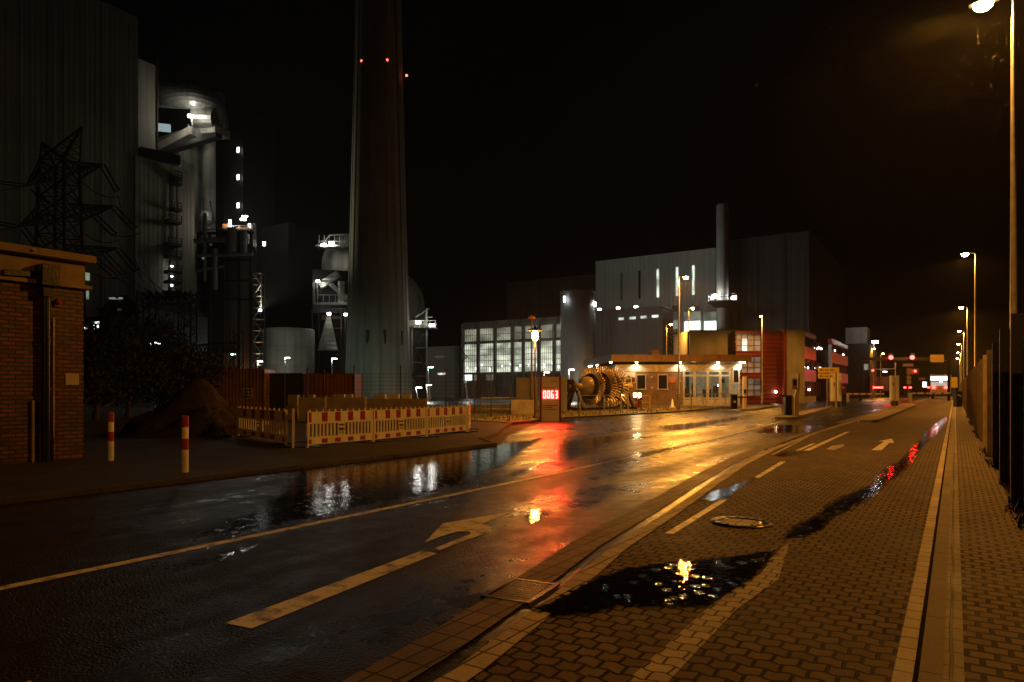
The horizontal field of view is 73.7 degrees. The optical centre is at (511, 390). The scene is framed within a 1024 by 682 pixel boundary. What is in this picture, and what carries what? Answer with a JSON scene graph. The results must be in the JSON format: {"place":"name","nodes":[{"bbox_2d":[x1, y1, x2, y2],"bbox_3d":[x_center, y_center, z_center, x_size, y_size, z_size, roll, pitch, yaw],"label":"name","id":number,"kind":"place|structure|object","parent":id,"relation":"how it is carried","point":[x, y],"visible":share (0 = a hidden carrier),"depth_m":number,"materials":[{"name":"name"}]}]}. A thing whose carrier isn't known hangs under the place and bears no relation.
{"place":"outdoors","nodes":[
{"label":"outdoors","id":0,"kind":"place"},
{"bbox_2d":[219,216,265,248],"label":"plant platform","id":1,"kind":"structure","parent":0,"point":[251,227],"depth_m":165.27,"materials":[{"name":"paint"}]},
{"bbox_2d":[0,411,506,497],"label":"works yard","id":2,"kind":"structure","parent":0,"point":[141,459],"depth_m":15.46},
{"bbox_2d":[0,241,95,464],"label":"brick building","id":3,"kind":"structure","parent":2,"relation":"on","point":[42,290],"depth_m":13.86,"materials":[{"name":"brick"}]},
{"bbox_2d":[108,412,113,460],"bbox_3d":[-8.294,0.948,14.118,0.113,1.004,0.113,0,0,0],"label":"bollard","id":4,"kind":"object","parent":2,"relation":"on","point":[110,436],"visible":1,"depth_m":14.07,"materials":[{"name":"metal"}]},
{"bbox_2d":[84,309,166,405],"bbox_3d":[-19.678,-1.064,30.325,7.102,5.051,6.476,0,0,0],"label":"tree","id":5,"kind":"object","parent":2,"relation":"on","point":[97,367],"visible":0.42,"depth_m":30.02,"materials":[{"name":"green plant"}]},
{"bbox_2d":[84,294,174,419],"bbox_3d":[-20.702,-1.564,33.922,6.840,6.050,6.712,0,0,-44],"label":"tree","id":6,"kind":"object","parent":2,"relation":"on","point":[96,408],"visible":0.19,"depth_m":33.95,"materials":[{"name":"green plant"}]},
{"bbox_2d":[84,316,214,416],"bbox_3d":[-20.197,-1.470,37.077,7.025,5.860,7.867,0,0,0],"label":"tree","id":7,"kind":"object","parent":2,"relation":"on","point":[157,355],"visible":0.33,"depth_m":36.45,"materials":[{"name":"green plant"}]},
{"bbox_2d":[124,342,229,398],"bbox_3d":[-20.158,-0.751,40.705,6.391,4.431,6.039,0,0,0],"label":"tree","id":8,"kind":"object","parent":2,"relation":"on","point":[216,371],"visible":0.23,"depth_m":40.48,"materials":[{"name":"green plant"}]},
{"bbox_2d":[121,326,233,407],"bbox_3d":[-20.431,-1.172,40.325,8.167,5.267,7.953,0,0,0],"label":"tree","id":9,"kind":"object","parent":2,"relation":"on","point":[159,400],"visible":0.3,"depth_m":39.29,"materials":[{"name":"green plant"}]},
{"bbox_2d":[182,416,188,472],"bbox_3d":[-5.803,0.948,12.121,0.113,1.004,0.113,0,0,0],"label":"bollard","id":10,"kind":"object","parent":2,"relation":"on","point":[185,443],"visible":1,"depth_m":12.07,"materials":[{"name":"white paint"}]},
{"bbox_2d":[94,377,277,436],"bbox_3d":[-10.900,0.482,23.600,4.600,1.936,4.800,0,0,0],"label":"earth heap","id":11,"kind":"object","parent":2,"relation":"on","point":[206,407],"visible":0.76,"depth_m":22.28,"materials":[{"name":"soil"}]},
{"bbox_2d":[209,368,276,409],"bbox_3d":[-18.260,0.015,45.200,4.620,2.870,2.400,0,0,0],"label":"container","id":12,"kind":"object","parent":2,"relation":"on","point":[257,385],"visible":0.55,"depth_m":44.06,"materials":[{"name":"brown metal"}]},
{"bbox_2d":[229,406,295,444],"bbox_3d":[-7.377,1.005,20.000,0.720,1.030,4.542,0,0,-37],"label":"site barrier","id":13,"kind":"object","parent":2,"relation":"on","point":[260,414],"visible":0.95,"depth_m":19.66,"materials":[{"name":"white plastic"}]},
{"bbox_2d":[269,373,303,410],"bbox_3d":[-14.991,0.150,46.200,2.419,2.600,2.400,0,0,0],"label":"container","id":14,"kind":"object","parent":2,"relation":"on","point":[276,388],"visible":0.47,"depth_m":45.06,"materials":[{"name":"metal"}]},
{"bbox_2d":[298,396,325,421],"bbox_3d":[-9.087,0.850,31.055,1.261,1.200,0.110,0,0,0],"label":"hoarding board","id":15,"kind":"object","parent":2,"relation":"on","point":[312,404],"visible":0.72,"depth_m":31.00,"materials":[{"name":"wood"}]},
{"bbox_2d":[304,374,362,396],"bbox_3d":[-12.023,0.165,46.200,3.347,2.570,2.400,0,0,0],"label":"container","id":16,"kind":"object","parent":2,"relation":"on","point":[358,377],"visible":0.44,"depth_m":45.06,"materials":[{"name":"orange metal"}]},
{"bbox_2d":[304,408,377,447],"bbox_3d":[-4.557,1.005,18.233,0.720,1.030,2.304,0,0,34],"label":"site barrier","id":17,"kind":"object","parent":2,"relation":"on","point":[334,417],"visible":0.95,"depth_m":18.13,"materials":[{"name":"white plastic"}]},
{"bbox_2d":[326,396,365,411],"bbox_3d":[-7.800,0.855,32.055,1.900,1.190,0.110,0,0,0],"label":"hoarding board","id":18,"kind":"object","parent":2,"relation":"on","point":[343,403],"visible":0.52,"depth_m":32.00,"materials":[{"name":"wood"}]},
{"bbox_2d":[366,397,427,418],"bbox_3d":[-5.674,0.894,33.555,3.033,1.112,0.110,0,0,0],"label":"hoarding board","id":19,"kind":"object","parent":2,"relation":"on","point":[378,404],"visible":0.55,"depth_m":33.50,"materials":[{"name":"wood"}]},
{"bbox_2d":[306,365,491,417],"bbox_3d":[-5.800,0.064,35.500,9.519,2.773,0.066,0,0,-6],"label":"fence","id":20,"kind":"object","parent":2,"relation":"on","point":[354,385],"visible":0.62,"depth_m":35.38,"materials":[{"name":"metal"}]},
{"bbox_2d":[368,406,431,441],"bbox_3d":[-3.302,1.005,20.314,0.720,1.030,2.521,0,0,29],"label":"site barrier","id":21,"kind":"object","parent":2,"relation":"on","point":[394,415],"visible":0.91,"depth_m":20.21,"materials":[{"name":"white plastic"}]},
{"bbox_2d":[420,405,472,436],"bbox_3d":[-2.133,1.005,22.596,0.720,1.030,2.568,0,0,26],"label":"site barrier","id":22,"kind":"object","parent":2,"relation":"on","point":[440,413],"visible":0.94,"depth_m":22.48,"materials":[{"name":"white plastic"}]},
{"bbox_2d":[0,395,935,681],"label":"asphalt road","id":23,"kind":"structure","parent":0,"point":[146,621],"depth_m":6.21,"materials":[{"name":"asphalt"}]},
{"bbox_2d":[226,550,436,627],"bbox_3d":[-1.235,1.496,5.345,0.233,0.001,2.246,0,0,27],"label":"road marking","id":24,"kind":"object","parent":23,"relation":"on","point":[263,616],"visible":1,"depth_m":5.03,"materials":[{"name":"white paint"}]},
{"bbox_2d":[0,408,719,504],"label":"kerb","id":25,"kind":"structure","parent":23,"relation":"on","point":[50,495],"depth_m":12.16,"materials":[{"name":"concrete"}]},
{"bbox_2d":[182,437,549,539],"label":"puddle","id":26,"kind":"object","parent":23,"relation":"on","point":[334,487],"visible":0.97,"depth_m":11.21,"materials":[{"name":"black"}]},
{"bbox_2d":[0,422,779,589],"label":"edge line","id":27,"kind":"object","parent":23,"relation":"on","point":[156,555],"visible":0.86,"depth_m":7.04,"materials":[{"name":"white paint"}]},
{"bbox_2d":[425,512,508,549],"bbox_3d":[-0.504,1.496,7.439,0.630,0.001,2.107,0,0,10],"label":"turn arrow","id":28,"kind":"object","parent":23,"relation":"on","point":[475,527],"visible":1,"depth_m":7.40,"materials":[{"name":"white paint"}]},
{"bbox_2d":[460,316,559,398],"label":"turbine hall","id":29,"kind":"structure","parent":23,"relation":"on","point":[502,348],"depth_m":129.41,"materials":[{"name":"concrete"}]},
{"bbox_2d":[465,344,476,372],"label":"window","id":30,"kind":"structure","parent":29,"relation":"in","point":[470,350],"depth_m":133.75,"materials":[{"name":"grey"}]},
{"bbox_2d":[480,343,492,371],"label":"window","id":31,"kind":"structure","parent":29,"relation":"in","point":[486,350],"depth_m":131.77,"materials":[{"name":"grey"}]},
{"bbox_2d":[497,343,510,371],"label":"window","id":32,"kind":"structure","parent":29,"relation":"in","point":[503,349],"depth_m":129.57,"materials":[{"name":"grey"}]},
{"bbox_2d":[525,341,536,370],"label":"window","id":33,"kind":"structure","parent":29,"relation":"in","point":[527,344],"depth_m":126.51,"materials":[{"name":"grey"}]},
{"bbox_2d":[541,341,552,370],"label":"window","id":34,"kind":"structure","parent":29,"relation":"in","point":[546,346],"depth_m":124.44,"materials":[{"name":"grey"}]},
{"bbox_2d":[560,288,595,399],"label":"ash silo","id":35,"kind":"object","parent":23,"relation":"on","point":[577,326],"visible":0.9,"depth_m":105.57,"materials":[{"name":"metal"}]},
{"bbox_2d":[553,434,640,461],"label":"puddle","id":36,"kind":"object","parent":23,"relation":"on","point":[576,450],"visible":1,"depth_m":18.90,"materials":[{"name":"black"}]},
{"bbox_2d":[341,395,937,681],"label":"gutter setts","id":37,"kind":"structure","parent":23,"relation":"on","point":[427,650],"depth_m":4.79,"materials":[{"name":"stone"}]},
{"bbox_2d":[577,430,751,466],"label":"puddle","id":38,"kind":"object","parent":23,"relation":"on","point":[633,454],"visible":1,"depth_m":15.93,"materials":[{"name":"black"}]},
{"bbox_2d":[583,350,751,404],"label":"gatehouse","id":39,"kind":"object","parent":23,"relation":"on","point":[653,374],"visible":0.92,"depth_m":66.00,"materials":[{"name":"brick"}]},
{"bbox_2d":[673,330,734,354],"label":"ochre block","id":40,"kind":"structure","parent":39,"relation":"on","point":[704,342],"depth_m":82.00,"materials":[{"name":"paint"}]},
{"bbox_2d":[650,416,748,430],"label":"puddle","id":41,"kind":"object","parent":23,"relation":"on","point":[694,425],"visible":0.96,"depth_m":29.99,"materials":[{"name":"black"}]},
{"bbox_2d":[730,329,847,402],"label":"red building","id":42,"kind":"structure","parent":23,"relation":"on","point":[788,355],"depth_m":80.10,"materials":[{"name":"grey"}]},
{"bbox_2d":[737,334,760,350],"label":"window","id":43,"kind":"structure","parent":42,"relation":"in","point":[753,340],"depth_m":80.90,"materials":[{"name":"grey"}]},
{"bbox_2d":[740,357,760,372],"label":"window","id":44,"kind":"structure","parent":42,"relation":"in","point":[754,366],"depth_m":80.90,"materials":[{"name":"grey"}]},
{"bbox_2d":[740,379,760,395],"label":"window","id":45,"kind":"structure","parent":42,"relation":"in","point":[753,385],"depth_m":80.90,"materials":[{"name":"grey"}]},
{"bbox_2d":[751,424,839,434],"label":"puddle","id":46,"kind":"object","parent":23,"relation":"on","point":[782,429],"visible":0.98,"depth_m":26.84,"materials":[{"name":"black"}]},
{"bbox_2d":[774,405,834,419],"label":"traffic island","id":47,"kind":"structure","parent":23,"relation":"on","point":[801,414],"depth_m":40.65,"materials":[{"name":"concrete"}]},
{"bbox_2d":[791,373,799,414],"bbox_3d":[15.810,0.207,38.065,0.486,2.325,0.260,0,0,0],"label":"card reader","id":48,"kind":"object","parent":47,"relation":"on","point":[795,383],"visible":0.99,"depth_m":37.99,"materials":[{"name":"beige paint"}]},
{"bbox_2d":[818,367,838,407],"bbox_3d":[26.916,-0.229,58.075,1.776,3.458,0.179,0,0,0],"label":"direction sign","id":49,"kind":"object","parent":47,"relation":"on","point":[822,371],"visible":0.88,"depth_m":58.00,"materials":[{"name":"yellow metal"}]},
{"bbox_2d":[830,373,840,406],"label":"access column","id":50,"kind":"structure","parent":47,"relation":"on","point":[838,389],"depth_m":59.80,"materials":[{"name":"metal"}]},
{"bbox_2d":[846,327,877,397],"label":"dark wing","id":51,"kind":"structure","parent":23,"relation":"on","point":[858,343],"depth_m":129.47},
{"bbox_2d":[867,341,926,398],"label":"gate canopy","id":52,"kind":"object","parent":23,"relation":"on","point":[877,383],"visible":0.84,"depth_m":126.50,"materials":[{"name":"metal"}]},
{"bbox_2d":[859,353,949,400],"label":"signal gantry","id":53,"kind":"object","parent":23,"relation":"on","point":[931,358],"visible":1,"depth_m":99.85,"materials":[{"name":"grey metal"}]},
{"bbox_2d":[84,391,964,681],"bbox_3d":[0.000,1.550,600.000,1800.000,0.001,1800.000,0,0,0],"label":"ground","id":54,"kind":"structure","parent":0,"point":[502,437],"depth_m":24.05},
{"bbox_2d":[0,0,137,316],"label":"boiler house","id":55,"kind":"structure","parent":54,"relation":"on","point":[68,68],"depth_m":139.30,"materials":[{"name":"grey"}]},
{"bbox_2d":[0,126,138,316],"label":"power pylon","id":56,"kind":"object","parent":54,"relation":"on","point":[38,177],"visible":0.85,"depth_m":100.34,"materials":[{"name":"metal"}]},
{"bbox_2d":[84,315,172,402],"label":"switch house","id":57,"kind":"structure","parent":54,"relation":"on","point":[169,323],"depth_m":84.94,"materials":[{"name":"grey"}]},
{"bbox_2d":[138,59,157,149],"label":"stair tower","id":58,"kind":"structure","parent":54,"relation":"on","point":[147,105],"depth_m":161.08,"materials":[{"name":"metal"}]},
{"bbox_2d":[101,295,207,391],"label":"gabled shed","id":59,"kind":"structure","parent":54,"relation":"on","point":[128,301],"depth_m":98.12,"materials":[{"name":"grey"}]},
{"bbox_2d":[134,147,194,306],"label":"boiler annex","id":60,"kind":"object","parent":54,"relation":"on","point":[164,203],"visible":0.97,"depth_m":153.86,"materials":[{"name":"metal"}]},
{"bbox_2d":[158,130,215,304],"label":"coal tower","id":61,"kind":"structure","parent":54,"relation":"on","point":[200,161],"depth_m":174.88,"materials":[{"name":"metal"}]},
{"bbox_2d":[158,114,229,153],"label":"conveyor bridge","id":62,"kind":"structure","parent":61,"relation":"attached to","point":[188,137],"depth_m":168.80,"materials":[{"name":"metal"}]},
{"bbox_2d":[158,82,228,128],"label":"flue duct","id":63,"kind":"object","parent":62,"relation":"attached to","point":[205,106],"visible":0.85,"depth_m":168.62,"materials":[{"name":"metal"}]},
{"bbox_2d":[136,290,243,402],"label":"substation gantry","id":64,"kind":"object","parent":54,"relation":"on","point":[177,297],"visible":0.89,"depth_m":81.97,"materials":[{"name":"metal"}]},
{"bbox_2d":[193,213,253,367],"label":"pipe rack","id":65,"kind":"object","parent":54,"relation":"on","point":[237,246],"visible":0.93,"depth_m":132.78,"materials":[{"name":"metal"}]},
{"bbox_2d":[196,240,256,367],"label":"coal silo","id":66,"kind":"object","parent":54,"relation":"on","point":[231,292],"visible":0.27,"depth_m":135.22,"materials":[{"name":"grey paint"}]},
{"bbox_2d":[224,111,274,367],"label":"dark tower","id":67,"kind":"structure","parent":54,"relation":"on","point":[249,168],"depth_m":182.82,"materials":[{"name":"grey"}]},
{"bbox_2d":[252,273,264,367],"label":"lattice tower","id":68,"kind":"structure","parent":54,"relation":"on","point":[260,308],"depth_m":119.20,"materials":[{"name":"metal"}]},
{"bbox_2d":[262,327,314,373],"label":"storage tank","id":69,"kind":"object","parent":54,"relation":"on","point":[295,345],"visible":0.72,"depth_m":123.84,"materials":[{"name":"metal"}]},
{"bbox_2d":[260,222,329,372],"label":"bunker block","id":70,"kind":"structure","parent":54,"relation":"on","point":[291,256],"depth_m":181.49,"materials":[{"name":"concrete"}]},
{"bbox_2d":[310,234,424,397],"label":"absorber vessel","id":71,"kind":"object","parent":54,"relation":"on","point":[329,289],"visible":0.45,"depth_m":139.93,"materials":[{"name":"metal"}]},
{"bbox_2d":[345,0,411,398],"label":"chimney","id":72,"kind":"object","parent":54,"relation":"on","point":[378,334],"visible":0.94,"depth_m":108.21,"materials":[{"name":"concrete"}]},
{"bbox_2d":[409,308,438,388],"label":"pump gantry","id":73,"kind":"object","parent":54,"relation":"on","point":[419,324],"visible":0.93,"depth_m":116.86,"materials":[{"name":"metal"}]},
{"bbox_2d":[428,346,460,397],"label":"grey store","id":74,"kind":"structure","parent":54,"relation":"on","point":[441,359],"depth_m":136.55,"materials":[{"name":"metal"}]},
{"bbox_2d":[410,398,927,681],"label":"gutter channel","id":75,"kind":"object","parent":54,"relation":"on","point":[463,654],"visible":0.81,"depth_m":4.87,"materials":[{"name":"concrete"}]},
{"bbox_2d":[480,577,559,603],"bbox_3d":[0.068,1.495,5.117,0.400,0.010,0.540,0,0,27],"label":"drain grate","id":76,"kind":"object","parent":75,"relation":"on","point":[541,593],"visible":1,"depth_m":5.09,"materials":[{"name":"grey metal"}]},
{"bbox_2d":[913,407,952,681],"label":"gutter gap","id":77,"kind":"object","parent":54,"relation":"on","point":[918,656],"depth_m":5.02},
{"bbox_2d":[918,406,953,681],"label":"kerb","id":78,"kind":"structure","parent":54,"relation":"on","point":[931,662],"depth_m":4.65,"materials":[{"name":"concrete"}]},
{"bbox_2d":[960,252,976,366],"bbox_3d":[27.166,-3.380,40.610,0.890,9.760,0.270,0,0,34],"label":"street lamp","id":79,"kind":"object","parent":54,"relation":"on","point":[964,254],"visible":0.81,"depth_m":40.38,"materials":[{"name":"metal"}]},
{"bbox_2d":[968,0,1017,313],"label":"street lamp","id":80,"kind":"object","parent":54,"relation":"on","point":[981,5],"visible":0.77,"depth_m":14.04,"materials":[{"name":"metal"}]},
{"bbox_2d":[506,274,595,319],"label":"boiler block","id":81,"kind":"structure","parent":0,"point":[539,298],"depth_m":181.05,"materials":[{"name":"grey paint"}]},
{"bbox_2d":[101,0,1023,390],"label":"sky","id":82,"kind":"structure","parent":0,"point":[545,139],"materials":[{"name":"black"}]},
{"bbox_2d":[428,405,752,421],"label":"grass verge","id":83,"kind":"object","parent":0,"point":[531,418],"depth_m":43.90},
{"bbox_2d":[511,400,533,414],"bbox_3d":[0.650,0.985,40.230,1.400,0.870,0.540,0,0,0],"label":"bin","id":84,"kind":"object","parent":83,"relation":"on","point":[519,407],"visible":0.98,"depth_m":40.00,"materials":[{"name":"metal"}]},
{"bbox_2d":[516,378,537,408],"bbox_3d":[0.976,0.190,44.800,1.462,2.040,1.660,0,0,0],"label":"site box","id":85,"kind":"object","parent":83,"relation":"on","point":[523,388],"visible":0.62,"depth_m":44.00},
{"bbox_2d":[474,383,610,414],"bbox_3d":[2.000,0.503,41.600,9.066,1.895,0.077,0,0,-21],"label":"fence","id":86,"kind":"object","parent":83,"relation":"on","point":[598,408],"visible":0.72,"depth_m":42.37,"materials":[{"name":"metal"}]},
{"bbox_2d":[539,375,560,421],"bbox_3d":[1.849,0.386,33.072,1.027,2.228,0.450,0,0,0],"label":"display pylon","id":87,"kind":"object","parent":83,"relation":"on","point":[549,398],"visible":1,"depth_m":32.88,"materials":[{"name":"grey"}]},
{"bbox_2d":[567,366,637,410],"bbox_3d":[6.198,-0.170,50.454,7.178,3.325,3.121,0,0,-31],"label":"turbine rotor","id":88,"kind":"object","parent":83,"relation":"on","point":[590,382],"visible":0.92,"depth_m":49.99,"materials":[{"name":"metal"}]},
{"bbox_2d":[678,275,689,409],"bbox_3d":[12.308,-3.380,49.033,0.890,9.760,0.270,0,0,-6],"label":"street lamp","id":89,"kind":"object","parent":83,"relation":"on","point":[685,276],"visible":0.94,"depth_m":48.95,"materials":[{"name":"metal"}]},
{"bbox_2d":[595,304,673,366],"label":"slate block","id":90,"kind":"structure","parent":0,"point":[636,330],"depth_m":115.03,"materials":[{"name":"grey"}]},
{"bbox_2d":[595,248,715,354],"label":"pale turbine block","id":91,"kind":"structure","parent":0,"point":[641,281],"depth_m":156.04,"materials":[{"name":"grey metal"}]},
{"bbox_2d":[468,395,952,681],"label":"paved lane","id":92,"kind":"structure","parent":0,"point":[830,604],"depth_m":5.45,"materials":[{"name":"brick"}]},
{"bbox_2d":[527,548,778,615],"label":"puddle","id":93,"kind":"object","parent":92,"relation":"on","point":[704,581],"visible":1,"depth_m":5.21,"materials":[{"name":"black"}]},
{"bbox_2d":[433,395,938,681],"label":"pale sett row","id":94,"kind":"object","parent":92,"relation":"on","point":[481,659],"visible":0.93,"depth_m":5.12,"materials":[{"name":"stone"}]},
{"bbox_2d":[666,499,727,532],"bbox_3d":[2.280,1.496,8.260,0.090,0.001,2.616,0,0,30],"label":"road marking","id":95,"kind":"object","parent":92,"relation":"on","point":[694,518],"visible":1,"depth_m":8.11,"materials":[{"name":"white paint"}]},
{"bbox_2d":[626,544,788,681],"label":"lane line","id":96,"kind":"object","parent":92,"relation":"on","point":[669,660],"visible":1,"depth_m":4.29,"materials":[{"name":"brick"}]},
{"bbox_2d":[700,477,754,500],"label":"puddle","id":97,"kind":"object","parent":92,"relation":"on","point":[718,494],"visible":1,"depth_m":10.00,"materials":[{"name":"black"}]},
{"bbox_2d":[710,516,771,527],"bbox_3d":[2.594,1.486,7.742,0.670,0.019,0.670,0,0,33],"label":"manhole cover","id":98,"kind":"object","parent":92,"relation":"on","point":[740,521],"visible":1,"depth_m":7.71,"materials":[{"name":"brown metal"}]},
{"bbox_2d":[781,515,831,538],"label":"puddle","id":99,"kind":"object","parent":92,"relation":"on","point":[808,527],"visible":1,"depth_m":7.44,"materials":[{"name":"black"}]},
{"bbox_2d":[818,480,890,517],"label":"puddle","id":100,"kind":"object","parent":92,"relation":"on","point":[848,500],"visible":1,"depth_m":9.27,"materials":[{"name":"black"}]},
{"bbox_2d":[857,403,916,422],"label":"traffic island","id":101,"kind":"structure","parent":92,"relation":"on","point":[879,416],"depth_m":40.65,"materials":[{"name":"concrete"}]},
{"bbox_2d":[889,375,898,405],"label":"access column","id":102,"kind":"structure","parent":101,"relation":"on","point":[893,390],"depth_m":62.80,"materials":[{"name":"metal"}]},
{"bbox_2d":[875,438,931,481],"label":"puddle","id":103,"kind":"object","parent":92,"relation":"on","point":[893,471],"visible":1,"depth_m":13.60,"materials":[{"name":"black"}]},
{"bbox_2d":[891,402,952,681],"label":"gutter edge setts","id":104,"kind":"structure","parent":92,"relation":"on","point":[903,671],"depth_m":4.96,"materials":[{"name":"stone"}]},
{"bbox_2d":[930,375,950,398],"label":"lorry","id":105,"kind":"object","parent":92,"relation":"on","point":[938,383],"visible":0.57,"depth_m":118.15,"materials":[{"name":"grey"}]},
{"bbox_2d":[708,203,736,329],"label":"metal stack","id":106,"kind":"object","parent":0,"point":[722,303],"visible":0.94,"depth_m":125.02,"materials":[{"name":"metal"}]},
{"bbox_2d":[728,231,845,350],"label":"blue grey hall","id":107,"kind":"structure","parent":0,"point":[791,281],"depth_m":163.99,"materials":[{"name":"metal"}]},
{"bbox_2d":[956,406,1023,681],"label":"pavement","id":108,"kind":"structure","parent":0,"point":[992,554],"depth_m":5.38,"materials":[{"name":"brick"}]},
{"bbox_2d":[943,407,964,681],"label":"pavement edge row","id":109,"kind":"object","parent":108,"relation":"on","point":[953,666],"depth_m":4.68,"materials":[{"name":"concrete"}]},
{"bbox_2d":[959,313,1023,505],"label":"slat fence","id":110,"kind":"object","parent":108,"relation":"on","point":[991,386],"visible":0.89,"depth_m":10.50,"materials":[{"name":"paint"}]},
{"bbox_2d":[965,416,1023,528],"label":"weeds","id":111,"kind":"object","parent":108,"relation":"on","point":[1013,507],"visible":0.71,"depth_m":8.18,"materials":[{"name":"green plant"}]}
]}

